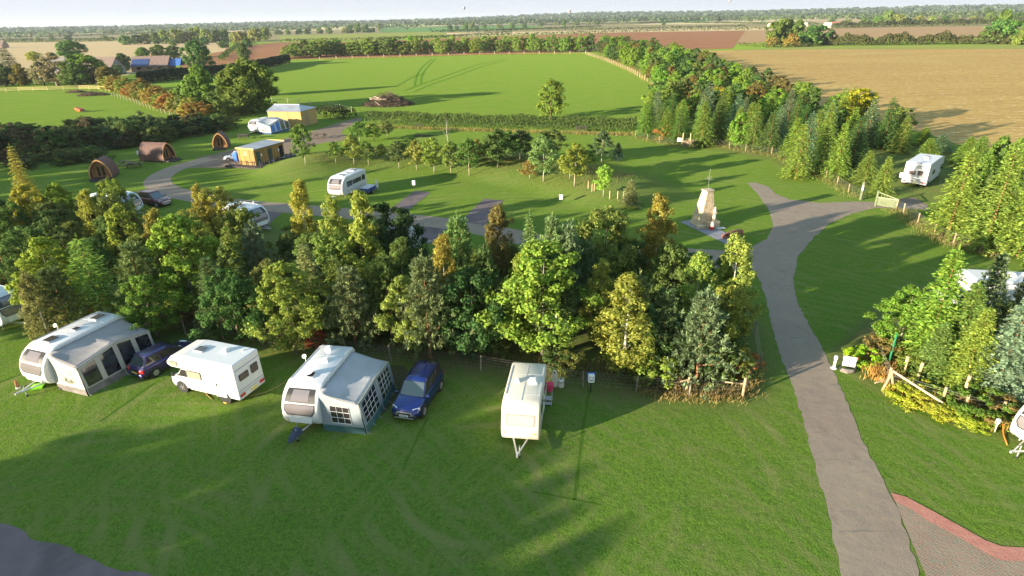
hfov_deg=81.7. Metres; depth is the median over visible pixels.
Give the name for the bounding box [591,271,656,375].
birch tree
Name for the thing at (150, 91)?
hawthorn
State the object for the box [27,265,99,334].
pine tree
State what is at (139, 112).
thicket tree
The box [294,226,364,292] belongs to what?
broadleaf tree
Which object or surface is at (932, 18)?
field tree
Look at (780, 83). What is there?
broadleaf tree
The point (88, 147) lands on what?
thicket bush
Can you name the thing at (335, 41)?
broadleaf tree
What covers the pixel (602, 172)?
young tree
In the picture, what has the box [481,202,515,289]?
birch tree
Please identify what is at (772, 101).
spruce tree
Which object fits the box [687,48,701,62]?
broadleaf tree
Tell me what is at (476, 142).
young tree
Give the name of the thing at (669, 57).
broadleaf tree
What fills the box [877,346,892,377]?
wire fence
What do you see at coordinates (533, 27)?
hedge
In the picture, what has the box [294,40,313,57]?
broadleaf tree
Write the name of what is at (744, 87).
broadleaf tree
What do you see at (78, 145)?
thicket bush
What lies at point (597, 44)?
broadleaf tree
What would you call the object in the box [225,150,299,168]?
timber deck
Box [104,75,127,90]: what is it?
hawthorn
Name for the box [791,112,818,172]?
spruce tree
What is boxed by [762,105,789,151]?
spruce tree
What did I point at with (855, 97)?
broadleaf tree
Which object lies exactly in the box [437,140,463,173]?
young tree
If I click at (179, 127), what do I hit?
thicket tree
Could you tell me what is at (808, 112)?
spruce tree
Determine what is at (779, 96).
broadleaf tree
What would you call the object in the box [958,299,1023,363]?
broadleaf tree
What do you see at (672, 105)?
spruce tree
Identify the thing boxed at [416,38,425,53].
broadleaf tree
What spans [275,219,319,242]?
broadleaf tree
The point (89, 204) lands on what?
birch tree
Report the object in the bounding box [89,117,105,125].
thicket tree
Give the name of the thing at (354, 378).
awning
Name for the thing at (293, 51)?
broadleaf tree
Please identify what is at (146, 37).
field tree
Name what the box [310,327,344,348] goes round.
undergrowth bush
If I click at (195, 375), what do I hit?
window
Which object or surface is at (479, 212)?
pitch
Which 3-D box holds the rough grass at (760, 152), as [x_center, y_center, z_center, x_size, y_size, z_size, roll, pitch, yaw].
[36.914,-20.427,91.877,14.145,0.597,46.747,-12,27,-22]
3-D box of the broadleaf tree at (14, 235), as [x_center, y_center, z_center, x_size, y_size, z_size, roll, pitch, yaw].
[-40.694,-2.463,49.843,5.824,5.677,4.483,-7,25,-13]
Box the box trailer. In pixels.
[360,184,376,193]
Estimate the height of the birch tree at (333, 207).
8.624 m
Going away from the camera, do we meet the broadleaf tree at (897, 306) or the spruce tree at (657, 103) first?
the broadleaf tree at (897, 306)
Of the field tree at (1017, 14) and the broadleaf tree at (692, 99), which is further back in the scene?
the field tree at (1017, 14)
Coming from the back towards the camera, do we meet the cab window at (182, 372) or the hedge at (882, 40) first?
the hedge at (882, 40)
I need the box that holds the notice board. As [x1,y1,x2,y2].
[839,355,857,373]
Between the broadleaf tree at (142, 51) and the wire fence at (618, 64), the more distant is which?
the broadleaf tree at (142, 51)
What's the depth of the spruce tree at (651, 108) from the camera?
109.24 m
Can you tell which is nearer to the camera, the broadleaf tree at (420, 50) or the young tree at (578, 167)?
the young tree at (578, 167)
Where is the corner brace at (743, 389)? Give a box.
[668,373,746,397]
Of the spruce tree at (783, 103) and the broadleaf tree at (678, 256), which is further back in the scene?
the spruce tree at (783, 103)
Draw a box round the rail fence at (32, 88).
[0,86,105,91]
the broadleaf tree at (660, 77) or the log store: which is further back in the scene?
the broadleaf tree at (660, 77)
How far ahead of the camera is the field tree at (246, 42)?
557.75 m
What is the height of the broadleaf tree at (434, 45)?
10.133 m
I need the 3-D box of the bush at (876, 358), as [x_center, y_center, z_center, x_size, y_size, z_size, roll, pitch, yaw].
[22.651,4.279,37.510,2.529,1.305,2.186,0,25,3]
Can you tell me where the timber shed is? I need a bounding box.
[267,104,317,126]
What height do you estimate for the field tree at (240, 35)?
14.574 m
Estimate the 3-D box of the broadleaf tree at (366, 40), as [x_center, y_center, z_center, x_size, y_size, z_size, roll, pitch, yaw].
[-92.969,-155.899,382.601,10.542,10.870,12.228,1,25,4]
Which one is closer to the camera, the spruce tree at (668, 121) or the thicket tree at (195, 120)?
the spruce tree at (668, 121)
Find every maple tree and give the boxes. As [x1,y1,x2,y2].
[3,236,89,325]
[6,183,61,236]
[40,182,90,234]
[103,202,163,273]
[113,274,189,339]
[138,213,221,312]
[174,219,220,289]
[240,260,329,353]
[338,222,387,297]
[373,274,433,350]
[474,238,603,357]
[497,252,549,344]
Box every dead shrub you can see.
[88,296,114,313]
[303,328,326,347]
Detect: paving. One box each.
[679,220,729,244]
[891,493,1023,560]
[896,502,1023,575]
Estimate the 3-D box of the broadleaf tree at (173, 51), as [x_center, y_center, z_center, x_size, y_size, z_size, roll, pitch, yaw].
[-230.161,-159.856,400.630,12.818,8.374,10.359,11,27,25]
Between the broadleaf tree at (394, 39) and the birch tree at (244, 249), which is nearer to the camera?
the birch tree at (244, 249)
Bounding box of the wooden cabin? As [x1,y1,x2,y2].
[235,139,284,165]
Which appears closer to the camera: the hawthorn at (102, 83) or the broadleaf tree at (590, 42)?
the hawthorn at (102, 83)
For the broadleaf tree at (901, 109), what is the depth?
99.29 m
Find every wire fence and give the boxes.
[94,307,762,396]
[111,93,185,116]
[271,98,351,110]
[319,51,585,58]
[585,52,647,80]
[635,132,859,193]
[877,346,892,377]
[887,371,1019,414]
[895,199,1004,254]
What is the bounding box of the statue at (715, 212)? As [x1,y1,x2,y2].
[712,207,717,220]
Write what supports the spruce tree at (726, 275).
on the ground at (162, 476)
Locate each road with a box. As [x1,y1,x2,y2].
[0,523,152,575]
[143,158,668,261]
[188,118,360,167]
[686,182,927,575]
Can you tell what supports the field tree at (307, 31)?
on the field at (274, 38)
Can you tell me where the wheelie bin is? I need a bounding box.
[232,152,238,160]
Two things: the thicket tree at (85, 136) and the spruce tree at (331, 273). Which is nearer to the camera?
the spruce tree at (331, 273)
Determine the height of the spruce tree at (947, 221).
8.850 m
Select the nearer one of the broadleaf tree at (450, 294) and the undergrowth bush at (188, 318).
the broadleaf tree at (450, 294)
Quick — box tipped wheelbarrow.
[74,107,89,111]
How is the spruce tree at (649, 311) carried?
on the ground at (162, 476)
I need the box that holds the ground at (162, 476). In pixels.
[0,10,1023,575]
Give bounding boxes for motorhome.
[167,340,264,403]
[935,269,1023,310]
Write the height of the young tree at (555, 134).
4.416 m
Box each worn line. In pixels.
[99,383,155,421]
[402,417,428,470]
[532,491,600,504]
[573,389,589,499]
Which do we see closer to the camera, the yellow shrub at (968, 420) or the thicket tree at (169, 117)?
the yellow shrub at (968, 420)
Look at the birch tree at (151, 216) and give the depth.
47.95 m
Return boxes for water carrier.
[552,369,557,386]
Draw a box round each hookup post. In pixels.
[587,372,594,392]
[993,418,1001,432]
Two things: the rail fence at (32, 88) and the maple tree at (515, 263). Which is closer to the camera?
the maple tree at (515, 263)
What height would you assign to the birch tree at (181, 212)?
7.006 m
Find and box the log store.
[682,133,696,146]
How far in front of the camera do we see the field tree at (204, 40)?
652.75 m
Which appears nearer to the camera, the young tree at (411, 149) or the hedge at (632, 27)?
the young tree at (411, 149)
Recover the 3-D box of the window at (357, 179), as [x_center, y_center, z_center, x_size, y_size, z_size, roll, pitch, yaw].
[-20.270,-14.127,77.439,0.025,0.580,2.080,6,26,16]
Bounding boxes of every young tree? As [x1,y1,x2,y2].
[288,123,315,164]
[324,142,343,160]
[342,133,361,163]
[346,121,371,140]
[358,140,374,164]
[365,123,385,140]
[375,143,387,159]
[379,121,393,137]
[385,140,409,168]
[400,137,417,148]
[404,139,425,169]
[421,137,447,172]
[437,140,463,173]
[455,138,480,175]
[468,139,482,154]
[475,136,499,161]
[480,128,511,167]
[495,131,526,159]
[502,130,533,159]
[517,160,541,178]
[527,134,558,181]
[536,129,568,153]
[556,143,591,185]
[558,153,581,178]
[578,150,596,165]
[587,130,615,162]
[592,164,613,196]
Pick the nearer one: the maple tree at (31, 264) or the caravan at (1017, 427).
the caravan at (1017, 427)
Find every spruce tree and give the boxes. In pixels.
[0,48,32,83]
[190,254,251,342]
[219,223,255,324]
[288,242,336,341]
[315,255,365,344]
[395,279,443,354]
[500,244,520,303]
[518,209,537,275]
[611,143,624,162]
[616,301,670,389]
[618,179,641,207]
[633,103,657,137]
[636,99,657,137]
[639,91,655,121]
[648,103,672,138]
[651,88,662,127]
[652,107,673,140]
[666,92,677,123]
[666,99,691,141]
[666,108,688,144]
[670,102,688,132]
[687,100,716,147]
[687,104,710,142]
[691,88,712,129]
[692,99,712,136]
[703,83,715,120]
[703,101,728,145]
[709,91,729,127]
[709,104,729,144]
[712,88,733,122]
[714,270,749,345]
[722,105,745,146]
[725,92,745,129]
[737,105,764,151]
[743,97,750,122]
[744,103,759,141]
[752,111,782,154]
[758,85,779,128]
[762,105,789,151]
[774,116,810,159]
[775,89,797,133]
[776,92,792,121]
[776,122,814,182]
[781,102,803,139]
[786,120,820,167]
[789,93,804,123]
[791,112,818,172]
[799,104,813,127]
[806,109,826,156]
[808,122,834,174]
[812,101,838,147]
[817,97,832,133]
[817,99,839,145]
[818,122,853,181]
[826,154,848,180]
[836,87,852,130]
[840,106,860,150]
[841,86,858,121]
[841,115,870,168]
[848,150,880,186]
[853,90,875,126]
[856,99,881,146]
[866,155,896,197]
[868,97,899,149]
[881,243,970,382]
[882,110,917,148]
[886,115,914,152]
[896,322,958,387]
[905,138,946,165]
[909,280,988,384]
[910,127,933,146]
[915,147,983,244]
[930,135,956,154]
[933,304,998,398]
[945,136,976,163]
[948,296,1023,405]
[952,137,1023,258]
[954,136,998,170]
[981,186,1023,266]
[998,137,1023,173]
[1004,146,1023,181]
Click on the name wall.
(727, 234)
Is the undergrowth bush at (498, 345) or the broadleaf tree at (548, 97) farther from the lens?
the broadleaf tree at (548, 97)
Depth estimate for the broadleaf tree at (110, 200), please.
55.35 m
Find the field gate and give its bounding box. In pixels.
[874,190,897,207]
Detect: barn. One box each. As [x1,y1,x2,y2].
[0,40,8,47]
[44,57,69,71]
[84,57,126,72]
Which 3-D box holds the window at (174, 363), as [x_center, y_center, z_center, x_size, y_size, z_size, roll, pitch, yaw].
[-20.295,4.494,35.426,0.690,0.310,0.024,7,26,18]
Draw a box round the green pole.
[888,334,897,363]
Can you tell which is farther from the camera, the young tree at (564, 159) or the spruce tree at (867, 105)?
the spruce tree at (867, 105)
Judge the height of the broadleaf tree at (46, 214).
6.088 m
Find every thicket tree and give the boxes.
[0,123,28,134]
[0,124,28,134]
[0,132,11,152]
[0,133,14,154]
[2,123,42,128]
[4,128,31,141]
[9,128,51,155]
[10,138,35,154]
[30,129,71,157]
[33,125,58,130]
[39,131,67,154]
[41,135,76,151]
[47,125,82,147]
[61,118,81,131]
[63,118,76,126]
[75,129,95,145]
[77,118,96,130]
[77,132,94,147]
[83,123,107,128]
[83,126,107,146]
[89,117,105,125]
[91,125,132,147]
[95,119,130,149]
[97,116,124,123]
[102,116,115,125]
[103,120,136,146]
[107,127,137,146]
[109,128,138,146]
[124,116,144,123]
[128,119,147,146]
[131,110,165,122]
[136,125,164,141]
[137,117,154,123]
[137,128,173,141]
[139,125,178,141]
[142,121,154,125]
[145,117,165,123]
[152,122,172,140]
[154,120,178,142]
[160,120,189,136]
[166,114,187,128]
[174,118,204,137]
[179,113,201,126]
[183,112,203,127]
[188,116,212,132]
[201,115,223,131]
[206,112,240,133]
[208,115,232,131]
[226,116,242,128]
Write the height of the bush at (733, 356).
2.201 m
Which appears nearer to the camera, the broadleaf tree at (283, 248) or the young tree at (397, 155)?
the broadleaf tree at (283, 248)
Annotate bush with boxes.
[0,148,21,166]
[0,275,8,285]
[1,157,25,168]
[9,156,38,169]
[10,158,35,168]
[18,145,49,159]
[19,152,42,164]
[37,146,63,160]
[44,152,78,166]
[52,147,77,163]
[68,147,92,162]
[70,139,97,149]
[77,145,109,159]
[77,146,100,160]
[79,148,115,162]
[161,302,191,320]
[179,309,201,330]
[180,308,196,322]
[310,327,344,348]
[330,327,360,346]
[355,334,378,348]
[365,328,386,340]
[418,335,436,352]
[491,340,517,359]
[542,347,575,376]
[557,350,586,375]
[631,351,682,388]
[631,365,657,387]
[634,361,662,384]
[652,125,671,140]
[656,366,688,392]
[685,359,710,384]
[692,364,723,388]
[712,341,764,387]
[842,345,867,364]
[855,344,889,371]
[862,332,904,371]
[894,346,942,380]
[940,381,1012,428]
[955,392,1023,427]
[999,402,1023,431]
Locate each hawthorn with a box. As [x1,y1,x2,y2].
[97,76,113,90]
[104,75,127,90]
[109,79,131,93]
[119,83,138,95]
[125,81,141,100]
[129,82,145,99]
[132,77,153,87]
[138,87,157,104]
[140,85,170,98]
[141,88,167,105]
[146,93,167,108]
[151,93,173,111]
[163,93,183,114]
[166,94,186,114]
[175,101,214,116]
[176,97,200,116]
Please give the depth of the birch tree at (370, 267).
40.65 m
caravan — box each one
[0,285,27,327]
[15,311,126,396]
[90,191,144,213]
[219,201,271,231]
[248,117,271,134]
[282,345,354,442]
[327,168,366,197]
[379,225,431,246]
[501,362,546,457]
[901,153,944,186]
[1009,405,1023,458]
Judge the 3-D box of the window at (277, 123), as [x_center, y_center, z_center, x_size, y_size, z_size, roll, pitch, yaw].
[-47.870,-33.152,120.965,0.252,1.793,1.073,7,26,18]
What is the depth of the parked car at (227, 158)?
96.78 m
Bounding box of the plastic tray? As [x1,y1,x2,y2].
[31,383,44,389]
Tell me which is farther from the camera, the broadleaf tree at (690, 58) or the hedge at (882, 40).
the hedge at (882, 40)
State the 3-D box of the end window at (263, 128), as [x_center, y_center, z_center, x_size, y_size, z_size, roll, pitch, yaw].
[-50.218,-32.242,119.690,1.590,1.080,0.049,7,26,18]
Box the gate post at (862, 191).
[859,182,866,199]
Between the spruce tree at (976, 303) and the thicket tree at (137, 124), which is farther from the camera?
the thicket tree at (137, 124)
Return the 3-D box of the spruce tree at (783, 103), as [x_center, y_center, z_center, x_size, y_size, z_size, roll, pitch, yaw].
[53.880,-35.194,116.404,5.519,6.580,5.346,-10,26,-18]
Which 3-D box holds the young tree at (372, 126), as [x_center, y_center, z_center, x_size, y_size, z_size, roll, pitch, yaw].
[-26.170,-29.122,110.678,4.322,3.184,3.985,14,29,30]
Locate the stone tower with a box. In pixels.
[690,169,719,228]
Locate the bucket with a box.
[547,381,553,391]
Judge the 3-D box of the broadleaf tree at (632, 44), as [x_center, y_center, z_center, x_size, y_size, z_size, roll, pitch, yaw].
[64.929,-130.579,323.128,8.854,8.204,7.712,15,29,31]
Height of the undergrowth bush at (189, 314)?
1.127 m
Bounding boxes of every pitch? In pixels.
[241,211,280,231]
[390,191,429,214]
[420,226,444,243]
[463,199,502,224]
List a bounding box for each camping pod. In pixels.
[88,155,119,182]
[138,142,181,161]
[212,131,230,150]
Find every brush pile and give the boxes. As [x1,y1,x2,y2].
[65,89,87,92]
[75,90,108,96]
[360,90,413,107]
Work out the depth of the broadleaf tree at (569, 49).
378.99 m
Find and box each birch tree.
[0,199,14,214]
[16,270,66,341]
[57,220,90,272]
[74,188,109,250]
[141,207,176,273]
[175,209,201,247]
[186,182,219,237]
[189,212,217,263]
[235,237,276,273]
[288,178,318,250]
[288,231,332,288]
[316,194,350,272]
[343,189,389,254]
[347,261,399,331]
[383,236,412,312]
[431,233,464,326]
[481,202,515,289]
[531,265,579,355]
[539,253,574,331]
[576,257,624,346]
[584,281,623,341]
[591,240,611,272]
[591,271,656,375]
[629,192,677,276]
[676,250,715,330]
[678,252,716,305]
[707,231,766,336]
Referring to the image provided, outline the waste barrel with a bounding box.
[558,377,563,387]
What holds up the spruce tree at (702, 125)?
on the ground at (162, 476)
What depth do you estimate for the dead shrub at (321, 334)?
40.92 m
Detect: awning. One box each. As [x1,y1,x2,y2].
[46,318,154,395]
[256,117,290,134]
[318,351,395,434]
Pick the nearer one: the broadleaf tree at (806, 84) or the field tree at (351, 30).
the broadleaf tree at (806, 84)
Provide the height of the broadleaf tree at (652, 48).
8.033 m
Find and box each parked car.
[127,340,192,378]
[137,188,171,207]
[223,150,236,161]
[391,360,443,419]
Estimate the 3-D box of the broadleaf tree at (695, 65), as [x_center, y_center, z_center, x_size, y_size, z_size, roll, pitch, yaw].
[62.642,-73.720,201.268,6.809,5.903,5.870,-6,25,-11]
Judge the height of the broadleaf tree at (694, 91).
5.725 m
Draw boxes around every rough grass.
[35,299,738,399]
[306,147,657,197]
[311,146,641,188]
[321,52,582,59]
[368,124,634,135]
[585,53,652,83]
[633,136,869,197]
[636,365,771,407]
[854,351,910,382]
[874,206,1001,259]
[882,374,1014,434]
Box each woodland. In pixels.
[0,4,1023,32]
[0,21,426,37]
[427,14,738,25]
[734,9,1023,21]
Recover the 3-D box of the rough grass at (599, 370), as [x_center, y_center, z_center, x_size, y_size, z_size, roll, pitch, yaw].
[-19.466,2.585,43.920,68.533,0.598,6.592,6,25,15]
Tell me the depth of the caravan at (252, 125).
120.41 m
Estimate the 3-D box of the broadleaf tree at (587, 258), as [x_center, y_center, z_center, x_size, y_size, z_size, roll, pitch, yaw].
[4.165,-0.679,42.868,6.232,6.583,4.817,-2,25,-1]
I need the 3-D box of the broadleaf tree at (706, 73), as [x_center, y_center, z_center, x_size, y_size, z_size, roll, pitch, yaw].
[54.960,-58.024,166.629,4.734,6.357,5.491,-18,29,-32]
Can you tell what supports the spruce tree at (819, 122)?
on the ground at (162, 476)
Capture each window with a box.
[0,303,22,316]
[20,362,41,375]
[57,367,75,385]
[80,360,102,386]
[99,347,121,375]
[117,340,135,365]
[129,199,141,205]
[135,334,151,350]
[168,360,177,365]
[179,369,186,376]
[186,370,201,379]
[239,370,248,381]
[250,361,257,372]
[254,213,267,222]
[260,126,266,130]
[275,121,280,130]
[279,120,284,128]
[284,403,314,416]
[328,185,340,190]
[329,405,351,424]
[353,176,360,183]
[362,384,379,422]
[377,366,391,399]
[506,414,534,426]
[1016,415,1023,430]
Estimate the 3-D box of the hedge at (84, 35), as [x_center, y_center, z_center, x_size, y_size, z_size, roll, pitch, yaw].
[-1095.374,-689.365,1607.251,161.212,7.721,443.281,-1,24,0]
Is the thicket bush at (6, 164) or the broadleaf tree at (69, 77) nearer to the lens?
the thicket bush at (6, 164)
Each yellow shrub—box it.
[883,380,908,395]
[885,384,928,408]
[902,375,936,393]
[902,391,946,413]
[923,383,957,402]
[928,402,964,423]
[943,408,984,430]
[965,416,996,435]
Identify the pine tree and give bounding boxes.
[0,224,24,272]
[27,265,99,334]
[41,231,100,294]
[103,239,186,328]
[110,209,160,265]
[111,230,171,289]
[166,241,204,300]
[211,213,236,242]
[237,219,290,286]
[313,264,390,350]
[363,250,403,341]
[389,248,475,362]
[437,210,495,312]
[457,244,514,346]
[458,248,510,333]
[534,212,580,315]
[553,219,592,325]
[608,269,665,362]
[653,286,683,367]
[656,285,748,399]
[955,250,1015,324]
[986,277,1023,326]
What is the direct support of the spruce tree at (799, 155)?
on the ground at (162, 476)
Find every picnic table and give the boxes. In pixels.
[117,161,130,166]
[124,162,142,168]
[313,133,326,138]
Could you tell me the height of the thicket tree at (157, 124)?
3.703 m
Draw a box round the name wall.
[721,229,743,238]
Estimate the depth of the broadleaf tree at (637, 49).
274.14 m
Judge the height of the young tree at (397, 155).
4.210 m
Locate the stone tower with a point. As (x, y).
(702, 216)
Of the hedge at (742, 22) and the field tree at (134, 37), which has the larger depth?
the hedge at (742, 22)
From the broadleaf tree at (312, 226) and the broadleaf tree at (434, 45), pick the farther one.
the broadleaf tree at (434, 45)
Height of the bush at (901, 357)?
1.744 m
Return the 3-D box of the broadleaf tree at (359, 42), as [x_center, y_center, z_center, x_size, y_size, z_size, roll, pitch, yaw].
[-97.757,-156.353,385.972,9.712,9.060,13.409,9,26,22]
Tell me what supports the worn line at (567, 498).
on the ground at (162, 476)
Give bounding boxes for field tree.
[63,35,71,39]
[118,35,132,44]
[130,35,144,43]
[136,33,152,43]
[150,32,162,43]
[158,29,173,43]
[166,29,188,42]
[167,39,179,44]
[182,31,192,41]
[188,26,200,42]
[197,36,209,44]
[199,29,214,42]
[209,30,221,41]
[216,41,229,47]
[220,29,228,41]
[229,32,238,43]
[233,31,247,42]
[242,37,252,46]
[247,28,261,41]
[259,28,271,39]
[273,30,282,34]
[295,28,302,33]
[302,29,310,33]
[316,27,323,33]
[325,27,332,33]
[341,28,349,32]
[347,26,353,32]
[354,23,361,31]
[362,25,370,32]
[463,23,468,28]
[468,22,474,28]
[764,21,788,43]
[764,37,779,46]
[778,18,798,43]
[781,33,800,46]
[785,19,805,43]
[798,25,833,43]
[799,32,823,45]
[824,31,838,44]
[871,16,883,22]
[882,10,895,24]
[890,14,906,20]
[913,15,924,23]
[927,15,937,20]
[973,29,1005,43]
[982,7,992,18]
[983,19,1021,43]
[984,11,996,19]
[994,8,1012,28]
[1001,19,1023,42]
[1009,28,1023,44]
[1013,12,1023,18]
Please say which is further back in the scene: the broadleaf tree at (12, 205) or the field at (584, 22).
the field at (584, 22)
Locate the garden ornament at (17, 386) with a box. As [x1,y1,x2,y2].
[13,380,20,388]
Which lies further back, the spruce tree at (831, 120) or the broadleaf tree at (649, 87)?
the broadleaf tree at (649, 87)
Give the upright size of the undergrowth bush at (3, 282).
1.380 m
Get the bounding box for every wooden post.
[902,356,909,376]
[916,362,924,383]
[960,375,971,399]
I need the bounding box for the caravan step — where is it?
[545,393,552,406]
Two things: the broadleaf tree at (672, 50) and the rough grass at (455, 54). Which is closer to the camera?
the broadleaf tree at (672, 50)
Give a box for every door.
[96,166,101,176]
[100,165,105,176]
[213,372,226,397]
[256,151,261,163]
[268,148,272,160]
[279,145,283,156]
[303,112,310,125]
[543,381,544,411]
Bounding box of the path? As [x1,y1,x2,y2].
[899,197,926,204]
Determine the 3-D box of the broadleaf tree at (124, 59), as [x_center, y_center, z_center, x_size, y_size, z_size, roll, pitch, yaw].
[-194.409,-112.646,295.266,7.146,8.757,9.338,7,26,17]
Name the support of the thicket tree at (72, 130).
on the ground at (162, 476)
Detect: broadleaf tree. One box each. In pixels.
[0,64,15,85]
[0,201,32,251]
[0,212,26,264]
[0,225,56,283]
[7,63,32,85]
[23,51,42,60]
[24,52,67,85]
[25,209,75,260]
[26,200,84,261]
[28,61,52,85]
[54,39,89,56]
[55,63,90,86]
[56,53,109,83]
[69,237,121,300]
[72,197,98,244]
[88,68,100,83]
[88,178,149,224]
[88,215,127,280]
[92,193,130,238]
[94,65,119,85]
[111,65,126,74]
[115,53,130,70]
[134,47,149,55]
[148,44,169,55]
[165,45,180,57]
[172,64,218,112]
[179,39,215,66]
[188,267,273,342]
[196,186,244,259]
[201,87,230,113]
[213,57,281,112]
[213,89,254,116]
[215,239,253,306]
[216,206,272,272]
[235,43,251,58]
[242,258,298,319]
[255,237,274,258]
[274,231,300,277]
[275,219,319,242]
[279,45,295,56]
[283,43,301,57]
[290,220,320,256]
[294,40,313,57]
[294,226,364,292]
[306,41,322,57]
[310,39,332,56]
[321,40,335,55]
[327,39,342,55]
[333,43,344,55]
[337,43,353,55]
[341,42,360,55]
[345,235,400,296]
[352,41,369,55]
[357,202,430,274]
[359,38,374,55]
[366,41,380,54]
[374,38,394,54]
[378,37,401,55]
[389,37,398,54]
[398,41,412,54]
[406,35,413,53]
[410,37,421,54]
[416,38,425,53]
[422,40,430,53]
[426,266,507,360]
[429,40,433,52]
[431,38,440,53]
[435,40,447,53]
[441,256,502,315]
[443,39,451,52]
[447,35,455,51]
[452,40,461,52]
[458,38,469,52]
[464,38,471,51]
[468,39,480,52]
[475,37,483,52]
[478,35,490,52]
[485,37,494,51]
[490,244,518,271]
[492,36,497,51]
[494,39,508,52]
[505,37,516,51]
[511,36,520,51]
[517,36,527,51]
[522,37,529,50]
[526,33,537,51]
[529,37,544,51]
[535,78,568,116]
[541,36,555,51]
[545,35,560,51]
[557,36,571,51]
[562,238,614,321]
[566,35,573,51]
[569,36,579,51]
[574,35,585,50]
[576,205,646,284]
[578,243,629,307]
[580,36,589,50]
[584,33,596,51]
[592,41,603,51]
[599,42,609,52]
[602,44,615,56]
[605,44,614,57]
[608,47,618,59]
[609,37,615,42]
[610,239,647,276]
[616,45,623,59]
[618,44,631,57]
[620,51,634,65]
[626,41,636,46]
[626,48,638,67]
[628,240,655,272]
[632,47,642,59]
[636,46,646,59]
[638,53,659,69]
[639,271,697,326]
[640,64,650,74]
[640,90,669,117]
[641,239,703,328]
[642,47,655,57]
[644,64,655,82]
[645,240,688,281]
[647,46,654,53]
[647,57,661,64]
[647,80,668,91]
[648,65,663,80]
[651,67,669,85]
[651,84,673,102]
[654,47,664,64]
[659,47,669,62]
[659,304,748,373]
[660,52,676,67]
[660,63,673,70]
[661,88,681,109]
[664,66,678,80]
[665,71,681,87]
[666,50,680,65]
[667,48,680,67]
[668,80,685,101]
[676,45,684,58]
[676,54,697,66]
[676,62,689,77]
[676,77,693,99]
[678,60,693,70]
[679,66,694,81]
[680,48,695,61]
[681,71,698,82]
[682,88,701,114]
[683,75,700,97]
[685,88,702,109]
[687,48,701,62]
[687,93,700,117]
[691,62,701,73]
[692,79,710,91]
[695,56,706,64]
[697,50,712,61]
[697,59,703,68]
[699,70,712,81]
[699,90,725,117]
[701,63,716,72]
[701,284,754,369]
[705,52,718,63]
[705,255,737,288]
[707,75,719,86]
[709,87,734,107]
[710,79,726,90]
[712,67,731,81]
[712,68,726,80]
[713,58,724,69]
[716,73,730,87]
[720,59,728,71]
[723,61,740,80]
[723,85,738,114]
[727,62,742,82]
[727,112,753,146]
[731,83,745,108]
[732,75,750,95]
[732,95,764,113]
[734,83,757,103]
[738,68,753,84]
[741,65,758,79]
[742,85,767,104]
[749,75,768,87]
[750,80,769,95]
[752,80,767,102]
[752,92,779,118]
[761,67,776,86]
[766,75,790,92]
[768,88,787,109]
[771,79,795,96]
[790,81,812,100]
[791,95,811,118]
[795,82,818,100]
[799,87,820,107]
[802,87,822,112]
[812,102,849,137]
[830,92,843,116]
[837,88,879,124]
[862,284,931,354]
[876,105,918,137]
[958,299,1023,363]
[960,135,1023,220]
[988,312,1023,377]
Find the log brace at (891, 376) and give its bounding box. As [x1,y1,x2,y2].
[874,370,942,403]
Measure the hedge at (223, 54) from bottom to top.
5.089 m
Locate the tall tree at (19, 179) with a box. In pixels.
[6,143,43,198]
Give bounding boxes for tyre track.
[403,59,502,90]
[413,59,431,85]
[413,60,506,91]
[419,59,434,83]
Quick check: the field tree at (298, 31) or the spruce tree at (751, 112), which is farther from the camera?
the field tree at (298, 31)
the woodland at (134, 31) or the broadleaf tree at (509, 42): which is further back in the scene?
the woodland at (134, 31)
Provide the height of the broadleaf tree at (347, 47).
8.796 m
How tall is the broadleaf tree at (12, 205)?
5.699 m
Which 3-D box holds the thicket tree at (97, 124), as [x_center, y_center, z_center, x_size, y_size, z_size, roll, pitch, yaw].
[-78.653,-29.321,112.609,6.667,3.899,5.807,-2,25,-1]
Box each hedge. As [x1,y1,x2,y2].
[0,38,120,39]
[4,38,125,42]
[19,32,154,37]
[135,54,290,82]
[217,36,243,59]
[281,21,1022,41]
[316,105,356,119]
[363,110,636,132]
[390,30,511,38]
[431,27,528,31]
[442,25,600,30]
[502,24,745,29]
[545,19,738,24]
[681,21,819,24]
[735,42,820,47]
[819,30,1023,45]
[831,16,1023,27]
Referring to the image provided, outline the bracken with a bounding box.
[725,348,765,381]
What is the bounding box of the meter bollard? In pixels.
[830,355,837,369]
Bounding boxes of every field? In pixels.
[0,28,403,41]
[0,41,229,78]
[5,31,153,36]
[181,31,744,67]
[229,26,391,31]
[278,32,447,40]
[374,24,517,26]
[380,25,540,31]
[424,17,990,33]
[446,22,959,36]
[519,21,640,23]
[632,18,819,24]
[659,20,711,23]
[684,49,1023,151]
[736,26,1021,43]
[745,44,1023,49]
[813,18,860,22]
[913,16,984,19]
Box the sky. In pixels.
[0,0,1023,28]
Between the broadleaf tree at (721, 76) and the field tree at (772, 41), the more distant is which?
the field tree at (772, 41)
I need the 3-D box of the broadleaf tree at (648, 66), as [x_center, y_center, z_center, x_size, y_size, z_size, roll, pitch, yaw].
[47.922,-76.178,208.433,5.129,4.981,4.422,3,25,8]
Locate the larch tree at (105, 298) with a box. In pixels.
[65,233,143,322]
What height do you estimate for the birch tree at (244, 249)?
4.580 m
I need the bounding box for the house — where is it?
[129,53,184,71]

